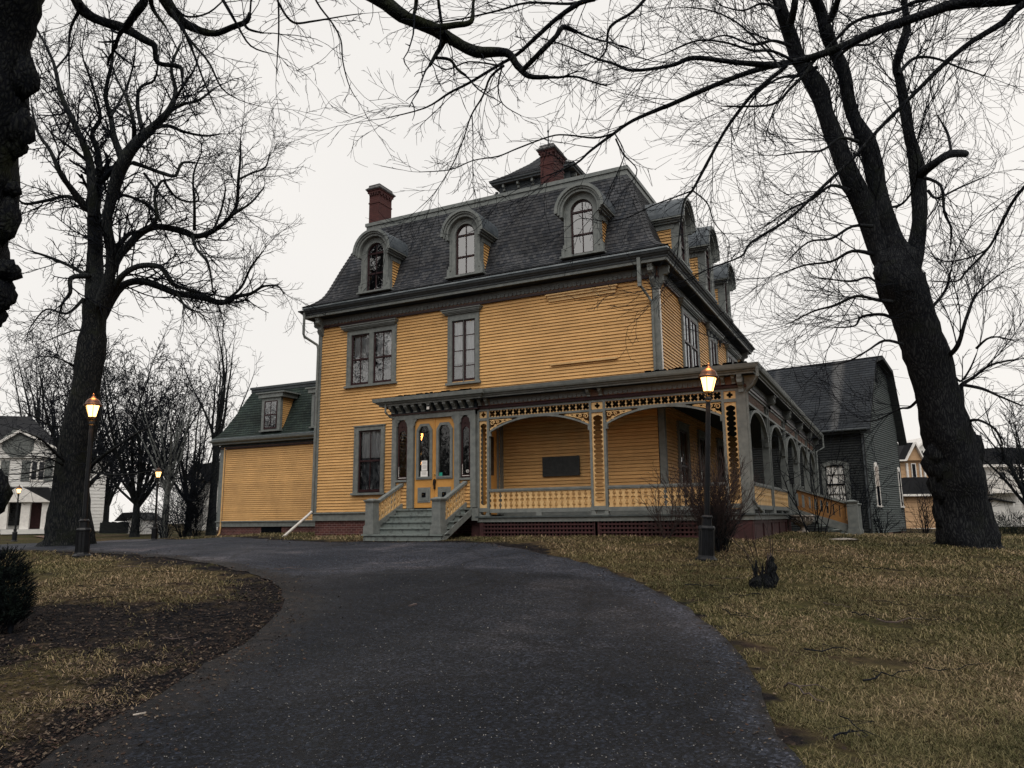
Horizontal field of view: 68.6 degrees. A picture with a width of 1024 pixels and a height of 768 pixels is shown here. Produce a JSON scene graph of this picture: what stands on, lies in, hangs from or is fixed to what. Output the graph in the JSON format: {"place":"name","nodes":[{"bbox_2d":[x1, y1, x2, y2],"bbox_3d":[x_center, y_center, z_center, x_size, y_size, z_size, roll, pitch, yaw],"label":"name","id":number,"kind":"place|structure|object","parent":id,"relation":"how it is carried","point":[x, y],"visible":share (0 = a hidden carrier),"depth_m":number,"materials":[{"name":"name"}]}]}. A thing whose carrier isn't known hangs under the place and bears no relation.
{"place":"outdoors","nodes":[
{"label":"outdoors","id":0,"kind":"place"},
{"bbox_2d":[10,476,190,483],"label":"power line","id":1,"kind":"object","parent":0,"point":[115,483],"visible":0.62,"depth_m":43.72,"materials":[{"name":"black metal"}]},
{"bbox_2d":[0,537,805,767],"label":"driveway","id":2,"kind":"structure","parent":0,"point":[446,579],"depth_m":6.46,"materials":[{"name":"grey asphalt"}]},
{"bbox_2d":[150,468,162,539],"bbox_3d":[-13.625,4.567,28.781,0.289,2.824,0.289,-7,-12,26],"label":"street lamp","id":3,"kind":"object","parent":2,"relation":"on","point":[154,534],"visible":0.94,"depth_m":28.68,"materials":[{"name":"black metal"}]},
{"bbox_2d":[61,542,791,767],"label":"grit","id":4,"kind":"object","parent":2,"relation":"on","point":[458,689],"visible":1,"depth_m":5.78,"materials":[{"name":"grey gravel"}]},
{"bbox_2d":[0,524,1023,767],"bbox_3d":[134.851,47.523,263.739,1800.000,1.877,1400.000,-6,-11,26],"label":"ground","id":5,"kind":"structure","parent":0,"point":[797,735],"depth_m":8.47,"materials":[{"name":"plant"}]},
{"bbox_2d":[10,485,21,541],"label":"street lamp","id":6,"kind":"object","parent":5,"relation":"on","point":[15,532],"visible":1,"depth_m":44.54,"materials":[{"name":"black metal"}]},
{"bbox_2d":[0,545,40,633],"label":"evergreen shrub","id":7,"kind":"object","parent":5,"relation":"on","point":[15,605],"visible":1,"depth_m":8.56,"materials":[{"name":"green plant"}]},
{"bbox_2d":[0,416,55,533],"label":"neighbour house","id":8,"kind":"structure","parent":5,"relation":"on","point":[31,517],"depth_m":65.39,"materials":[{"name":"white paint"}]},
{"bbox_2d":[8,503,20,525],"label":"porch window","id":9,"kind":"structure","parent":8,"relation":"in","point":[12,510],"depth_m":64.77,"materials":[{"name":"black glass"}]},
{"bbox_2d":[2,430,34,456],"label":"octagonal window","id":10,"kind":"structure","parent":8,"relation":"in","point":[17,437],"depth_m":65.70,"materials":[{"name":"grey"}]},
{"bbox_2d":[29,503,41,528],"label":"door","id":11,"kind":"structure","parent":8,"relation":"in","point":[35,518],"depth_m":65.34,"materials":[{"name":"red wood"}]},
{"bbox_2d":[29,460,44,480],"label":"window","id":12,"kind":"structure","parent":8,"relation":"in","point":[39,462],"depth_m":66.13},
{"bbox_2d":[0,322,137,433],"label":"bare background tree","id":13,"kind":"object","parent":5,"relation":"on","point":[29,387],"visible":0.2,"depth_m":83.43,"materials":[{"name":"brown plant"}]},
{"bbox_2d":[71,393,101,557],"bbox_3d":[-10.283,2.178,18.206,0.406,3.966,0.406,-7,-12,26],"label":"street lamp","id":14,"kind":"object","parent":5,"relation":"on","point":[92,404],"visible":1,"depth_m":18.06,"materials":[{"name":"black metal"}]},
{"bbox_2d":[45,400,141,521],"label":"bare background tree","id":15,"kind":"object","parent":5,"relation":"on","point":[107,500],"visible":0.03,"depth_m":74.26,"materials":[{"name":"brown plant"}]},
{"bbox_2d":[90,459,105,531],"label":"neighbour house","id":16,"kind":"structure","parent":5,"relation":"on","point":[97,493],"depth_m":68.27,"materials":[{"name":"white paint"}]},
{"bbox_2d":[7,300,205,489],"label":"vase shaped tree","id":17,"kind":"object","parent":5,"relation":"on","point":[51,401],"visible":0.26,"depth_m":56.24,"materials":[{"name":"brown plant"}]},
{"bbox_2d":[99,521,128,533],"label":"board fence","id":18,"kind":"object","parent":5,"relation":"on","point":[112,528],"visible":0.94,"depth_m":53.97,"materials":[{"name":"grey wood"}]},
{"bbox_2d":[103,583,137,585],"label":"fallen stick","id":19,"kind":"object","parent":5,"relation":"on","point":[120,585],"visible":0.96,"depth_m":12.07,"materials":[{"name":"brown wood"}]},
{"bbox_2d":[24,307,230,536],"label":"vase shaped tree","id":20,"kind":"object","parent":5,"relation":"on","point":[133,493],"visible":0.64,"depth_m":49.99,"materials":[{"name":"brown plant"}]},
{"bbox_2d":[114,499,159,533],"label":"bare bush","id":21,"kind":"object","parent":5,"relation":"on","point":[139,519],"visible":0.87,"depth_m":50.02,"materials":[{"name":"brown plant"}]},
{"bbox_2d":[115,512,160,533],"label":"garden shed","id":22,"kind":"structure","parent":5,"relation":"on","point":[129,516],"depth_m":55.18,"materials":[{"name":"white paint"}]},
{"bbox_2d":[0,578,283,767],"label":"dirt crumbs","id":23,"kind":"object","parent":5,"relation":"on","point":[51,721],"visible":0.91,"depth_m":7.25,"materials":[{"name":"brown soil"}]},
{"bbox_2d":[113,357,208,537],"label":"pale barked tree","id":24,"kind":"object","parent":5,"relation":"on","point":[174,451],"visible":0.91,"depth_m":46.49,"materials":[{"name":"grey plant"}]},
{"bbox_2d":[140,494,185,537],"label":"bare bush","id":25,"kind":"object","parent":5,"relation":"on","point":[160,529],"visible":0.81,"depth_m":42.09,"materials":[{"name":"brown plant"}]},
{"bbox_2d":[0,0,326,546],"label":"bare linden tree","id":26,"kind":"object","parent":5,"relation":"on","point":[103,291],"visible":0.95,"depth_m":23.58,"materials":[{"name":"brown plant"}]},
{"bbox_2d":[101,360,240,535],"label":"bare background tree","id":27,"kind":"object","parent":5,"relation":"on","point":[200,443],"visible":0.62,"depth_m":50.31,"materials":[{"name":"brown plant"}]},
{"bbox_2d":[130,455,219,536],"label":"bare bush","id":28,"kind":"object","parent":5,"relation":"on","point":[197,520],"visible":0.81,"depth_m":46.65,"materials":[{"name":"brown plant"}]},
{"bbox_2d":[138,471,216,536],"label":"bare bush","id":29,"kind":"object","parent":5,"relation":"on","point":[179,530],"visible":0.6,"depth_m":46.77,"materials":[{"name":"brown plant"}]},
{"bbox_2d":[188,462,219,530],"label":"neighbour house","id":30,"kind":"structure","parent":5,"relation":"on","point":[206,496],"depth_m":59.96,"materials":[{"name":"white paint"}]},
{"bbox_2d":[168,285,261,535],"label":"bare background tree","id":31,"kind":"object","parent":5,"relation":"on","point":[224,379],"visible":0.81,"depth_m":53.01,"materials":[{"name":"brown plant"}]},
{"bbox_2d":[0,0,636,513],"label":"mossy tree","id":32,"kind":"object","parent":5,"relation":"on","point":[20,82],"visible":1,"depth_m":8.32,"materials":[{"name":"black plant"}]},
{"bbox_2d":[0,539,990,767],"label":"leaf litter","id":33,"kind":"object","parent":5,"relation":"on","point":[228,658],"visible":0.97,"depth_m":5.88,"materials":[{"name":"brown plant"}]},
{"bbox_2d":[209,129,863,540],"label":"house","id":34,"kind":"structure","parent":5,"relation":"on","point":[489,371],"depth_m":23.46,"materials":[{"name":"yellow wood"}]},
{"bbox_2d":[350,424,385,494],"bbox_3d":[-4.788,2.559,25.313,1.380,2.340,0.272,-6,-11,26],"label":"window","id":35,"kind":"structure","parent":34,"relation":"in","point":[373,436],"depth_m":25.37,"materials":[{"name":"grey wood"}]},
{"bbox_2d":[340,318,398,388],"bbox_3d":[-4.926,-1.015,25.956,2.380,2.225,0.367,-6,-11,26],"label":"window","id":36,"kind":"structure","parent":34,"relation":"in","point":[365,333],"depth_m":25.95,"materials":[{"name":"grey wood"}]},
{"bbox_2d":[421,460,426,470],"bbox_3d":[-2.616,2.435,22.411,0.200,0.300,0.007,-6,-11,26],"label":"paper notice","id":37,"kind":"object","parent":34,"relation":"attached to","point":[424,466],"visible":1,"depth_m":22.41,"materials":[{"name":"grey paper"}]},
{"bbox_2d":[421,471,427,476],"bbox_3d":[-2.618,2.679,22.370,0.250,0.165,0.007,-6,-11,26],"label":"paper notice","id":38,"kind":"object","parent":34,"relation":"attached to","point":[424,473],"visible":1,"depth_m":22.36,"materials":[{"name":"grey paper"}]},
{"bbox_2d":[440,305,482,385],"bbox_3d":[-1.597,-1.217,24.292,1.490,2.505,0.367,-6,-11,26],"label":"window","id":39,"kind":"structure","parent":34,"relation":"in","point":[457,317],"depth_m":24.34,"materials":[{"name":"grey wood"}]},
{"bbox_2d":[542,455,579,476],"bbox_3d":[1.439,2.415,22.079,1.180,0.580,0.048,-6,-11,26],"label":"plaque","id":40,"kind":"object","parent":34,"relation":"attached to","point":[561,466],"visible":1,"depth_m":22.06,"materials":[{"name":"grey metal"}]},
{"bbox_2d":[676,420,692,504],"bbox_3d":[5.153,2.415,22.573,0.240,2.510,1.420,-6,-11,26],"label":"window","id":41,"kind":"structure","parent":34,"relation":"in","point":[683,438],"depth_m":22.75,"materials":[{"name":"grey wood"}]},
{"bbox_2d":[678,297,703,366],"bbox_3d":[5.960,-1.363,24.783,0.265,2.355,2.850,-6,-11,26],"label":"window","id":42,"kind":"structure","parent":34,"relation":"in","point":[691,357],"depth_m":24.65,"materials":[{"name":"grey wood"}]},
{"bbox_2d":[696,429,710,479],"bbox_3d":[6.361,2.785,24.902,0.140,2.435,1.460,-6,-11,26],"label":"window","id":43,"kind":"structure","parent":34,"relation":"in","point":[700,434],"depth_m":24.84,"materials":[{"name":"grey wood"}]},
{"bbox_2d":[705,321,724,365],"bbox_3d":[7.635,-0.725,28.049,0.265,2.685,2.600,-6,-11,26],"label":"window","id":44,"kind":"structure","parent":34,"relation":"in","point":[713,353],"depth_m":27.92,"materials":[{"name":"grey wood"}]},
{"bbox_2d":[715,438,726,501],"bbox_3d":[7.679,3.341,27.427,0.170,2.660,1.300,-6,-11,26],"label":"side door","id":45,"kind":"structure","parent":34,"relation":"in","point":[720,443],"depth_m":27.67,"materials":[{"name":"wood"}]},
{"bbox_2d":[725,344,741,362],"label":"window","id":46,"kind":"structure","parent":34,"relation":"in","point":[730,352],"depth_m":31.08,"materials":[{"name":"grey wood"}]},
{"bbox_2d":[279,0,1023,364],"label":"overhanging tree","id":47,"kind":"object","parent":5,"relation":"on","point":[895,24],"visible":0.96,"depth_m":9.98,"materials":[{"name":"black plant"}]},
{"bbox_2d":[632,465,713,538],"bbox_3d":[3.959,2.919,18.613,1.813,1.864,2.073,3,-11,-17],"label":"bare shrub","id":48,"kind":"object","parent":5,"relation":"on","point":[658,522],"visible":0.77,"depth_m":18.52,"materials":[{"name":"brown plant"}]},
{"bbox_2d":[685,584,721,586],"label":"fallen stick","id":49,"kind":"object","parent":5,"relation":"on","point":[702,586],"visible":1,"depth_m":11.34,"materials":[{"name":"brown wood"}]},
{"bbox_2d":[695,363,718,561],"bbox_3d":[3.789,1.478,14.556,0.393,3.838,0.393,-1,-10,27],"label":"street lamp","id":50,"kind":"object","parent":5,"relation":"on","point":[708,377],"visible":1,"depth_m":14.44,"materials":[{"name":"black metal"}]},
{"bbox_2d":[646,443,773,550],"bbox_3d":[4.046,2.256,15.614,2.560,2.432,2.017,3,-11,-18],"label":"twiggy shrub","id":51,"kind":"object","parent":5,"relation":"on","point":[716,494],"visible":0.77,"depth_m":15.52,"materials":[{"name":"brown plant"}]},
{"bbox_2d":[699,499,747,552],"bbox_3d":[4.330,2.878,15.374,1.080,1.118,1.026,-6,-11,26],"label":"twiggy shrub","id":52,"kind":"object","parent":5,"relation":"on","point":[718,544],"visible":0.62,"depth_m":15.25,"materials":[{"name":"brown plant"}]},
{"bbox_2d":[727,500,778,589],"bbox_3d":[3.687,2.440,11.353,0.670,1.354,0.682,1,-10,-11],"label":"old stump","id":53,"kind":"object","parent":5,"relation":"on","point":[768,578],"visible":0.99,"depth_m":11.27,"materials":[{"name":"black wood"}]},
{"bbox_2d":[738,631,784,635],"bbox_3d":[2.591,2.587,7.812,0.632,0.062,0.074,3,-11,-19],"label":"fallen stick","id":54,"kind":"object","parent":5,"relation":"on","point":[757,635],"visible":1,"depth_m":7.80,"materials":[{"name":"brown wood"}]},
{"bbox_2d":[789,515,814,531],"bbox_3d":[9.149,4.415,23.648,0.745,0.570,0.745,-6,-11,26],"label":"stone urn","id":55,"kind":"object","parent":5,"relation":"on","point":[807,522],"visible":0.69,"depth_m":23.45,"materials":[{"name":"grey stone"}]},
{"bbox_2d":[759,435,850,532],"bbox_3d":[8.590,2.958,22.545,2.757,3.144,2.121,0,-10,-4],"label":"bare bush","id":56,"kind":"object","parent":5,"relation":"on","point":[793,497],"visible":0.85,"depth_m":22.51,"materials":[{"name":"brown plant"}]},
{"bbox_2d":[784,682,829,701],"bbox_3d":[2.341,2.384,5.858,0.208,0.082,0.439,3,-11,-21],"label":"fallen stick","id":57,"kind":"object","parent":5,"relation":"on","point":[786,684],"visible":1,"depth_m":5.87,"materials":[{"name":"brown wood"}]},
{"bbox_2d":[611,0,1023,549],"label":"bare forked tree","id":58,"kind":"object","parent":5,"relation":"on","point":[952,462],"visible":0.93,"depth_m":16.86,"materials":[{"name":"black plant"}]},
{"bbox_2d":[787,392,866,533],"bbox_3d":[9.234,2.323,22.456,2.656,4.356,1.880,1,-10,-11],"label":"bare bush","id":59,"kind":"object","parent":5,"relation":"on","point":[815,516],"visible":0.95,"depth_m":22.45,"materials":[{"name":"brown plant"}]},
{"bbox_2d":[804,644,851,651],"bbox_3d":[3.002,2.516,7.134,0.418,0.056,0.242,-6,-11,26],"label":"fallen stick","id":60,"kind":"object","parent":5,"relation":"on","point":[825,649],"visible":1,"depth_m":7.14,"materials":[{"name":"black wood"}]},
{"bbox_2d":[752,355,906,533],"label":"barn","id":61,"kind":"structure","parent":5,"relation":"on","point":[889,434],"depth_m":38.49,"materials":[{"name":"wood"}]},
{"bbox_2d":[820,460,851,505],"bbox_3d":[15.861,4.841,36.767,1.530,2.210,0.130,-9,-13,37],"label":"window","id":62,"kind":"structure","parent":61,"relation":"in","point":[834,481],"depth_m":36.81,"materials":[{"name":"white glass"}]},
{"bbox_2d":[873,462,882,506],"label":"window","id":63,"kind":"structure","parent":61,"relation":"in","point":[876,478],"depth_m":37.34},
{"bbox_2d":[897,467,904,507],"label":"window","id":64,"kind":"structure","parent":61,"relation":"in","point":[898,469],"depth_m":41.37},
{"bbox_2d":[829,538,857,540],"bbox_3d":[8.071,3.781,18.294,0.663,0.060,0.680,-6,-11,26],"label":"stepping stone","id":65,"kind":"object","parent":5,"relation":"on","point":[845,539],"visible":0.88,"depth_m":18.08,"materials":[{"name":"stone"}]},
{"bbox_2d":[831,716,873,736],"bbox_3d":[2.274,2.271,5.012,0.250,0.047,0.474,-7,-12,32],"label":"fallen stick","id":66,"kind":"object","parent":5,"relation":"on","point":[854,724],"visible":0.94,"depth_m":4.99,"materials":[{"name":"brown wood"}]},
{"bbox_2d":[833,729,879,738],"bbox_3d":[2.139,2.225,4.789,0.298,0.068,0.240,1,-10,-11],"label":"fallen stick","id":67,"kind":"object","parent":5,"relation":"on","point":[843,733],"visible":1,"depth_m":4.75,"materials":[{"name":"black wood"}]},
{"bbox_2d":[814,441,909,528],"bbox_3d":[14.608,4.636,33.516,2.872,4.189,5.045,5,-11,-26],"label":"bare bush","id":68,"kind":"object","parent":5,"relation":"on","point":[865,491],"visible":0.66,"depth_m":32.80,"materials":[{"name":"brown plant"}]},
{"bbox_2d":[851,612,879,618],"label":"fallen stick","id":69,"kind":"object","parent":5,"relation":"on","point":[866,614],"visible":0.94,"depth_m":8.62,"materials":[{"name":"brown wood"}]},
{"bbox_2d":[861,566,906,570],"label":"fallen stick","id":70,"kind":"object","parent":5,"relation":"on","point":[885,568],"visible":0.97,"depth_m":12.66,"materials":[{"name":"brown wood"}]},
{"bbox_2d":[862,670,910,680],"bbox_3d":[3.099,2.412,6.213,0.454,0.056,0.254,-2,-10,8],"label":"fallen stick","id":71,"kind":"object","parent":5,"relation":"on","point":[883,673],"visible":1,"depth_m":6.23,"materials":[{"name":"black wood"}]},
{"bbox_2d":[872,499,900,533],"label":"bare bush","id":72,"kind":"object","parent":5,"relation":"on","point":[877,520],"visible":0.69,"depth_m":35.88,"materials":[{"name":"brown plant"}]},
{"bbox_2d":[877,617,921,622],"bbox_3d":[4.342,2.621,8.353,0.616,0.049,0.089,2,-11,-16],"label":"fallen stick","id":73,"kind":"object","parent":5,"relation":"on","point":[895,621],"visible":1,"depth_m":8.31,"materials":[{"name":"grey wood"}]},
{"bbox_2d":[898,442,935,528],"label":"neighbour house","id":74,"kind":"structure","parent":5,"relation":"on","point":[910,456],"depth_m":57.99,"materials":[{"name":"beige wood"}]},
{"bbox_2d":[905,463,908,476],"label":"window","id":75,"kind":"structure","parent":74,"relation":"in","point":[906,464],"depth_m":60.68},
{"bbox_2d":[910,463,916,476],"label":"window","id":76,"kind":"structure","parent":74,"relation":"in","point":[913,465],"depth_m":60.67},
{"bbox_2d":[918,463,921,476],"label":"window","id":77,"kind":"structure","parent":74,"relation":"in","point":[919,465],"depth_m":60.68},
{"bbox_2d":[898,526,935,532],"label":"dark hedge","id":78,"kind":"object","parent":5,"relation":"on","point":[912,531],"visible":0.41,"depth_m":39.90,"materials":[{"name":"green plant"}]},
{"bbox_2d":[900,478,935,533],"bbox_3d":[21.032,6.164,37.995,2.156,2.888,2.554,-1,-10,2],"label":"bare bush","id":79,"kind":"object","parent":5,"relation":"on","point":[927,519],"visible":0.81,"depth_m":38.13,"materials":[{"name":"brown plant"}]},
{"bbox_2d":[924,663,987,670],"bbox_3d":[3.829,2.433,6.454,0.563,0.046,0.055,0,-10,-3],"label":"fallen stick","id":80,"kind":"object","parent":5,"relation":"on","point":[950,669],"visible":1,"depth_m":6.45,"materials":[{"name":"brown wood"}]},
{"bbox_2d":[922,474,1004,513],"bbox_3d":[20.471,5.234,34.136,3.006,3.290,3.414,9,-14,-42],"label":"bare bush","id":81,"kind":"object","parent":5,"relation":"on","point":[989,492],"visible":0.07,"depth_m":33.80,"materials":[{"name":"brown plant"}]},
{"bbox_2d":[964,381,1023,504],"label":"dense dark tree","id":82,"kind":"object","parent":5,"relation":"on","point":[1009,459],"visible":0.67,"depth_m":41.06,"materials":[{"name":"black plant"}]},
{"bbox_2d":[983,447,1023,526],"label":"neighbour house","id":83,"kind":"structure","parent":5,"relation":"on","point":[1013,507],"depth_m":61.67,"materials":[{"name":"white paint"}]},
{"bbox_2d":[995,510,1023,534],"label":"dark hedge","id":84,"kind":"object","parent":5,"relation":"on","point":[1010,529],"visible":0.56,"depth_m":33.80,"materials":[{"name":"green plant"}]},
{"bbox_2d":[999,310,1023,452],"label":"bare background tree","id":85,"kind":"object","parent":5,"relation":"on","point":[1017,352],"visible":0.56,"depth_m":52.70,"materials":[{"name":"brown plant"}]},
{"bbox_2d":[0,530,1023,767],"bbox_3d":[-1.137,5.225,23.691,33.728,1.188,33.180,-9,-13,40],"label":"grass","id":86,"kind":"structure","parent":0,"point":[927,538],"depth_m":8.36,"materials":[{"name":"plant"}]},
{"bbox_2d":[0,0,1023,523],"label":"sky","id":87,"kind":"structure","parent":0,"point":[332,201],"materials":[{"name":"white"}]},
{"bbox_2d":[897,438,924,453],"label":"neighbour house","id":88,"kind":"structure","parent":0,"point":[919,443],"depth_m":76.49,"materials":[{"name":"white paint"}]}
]}

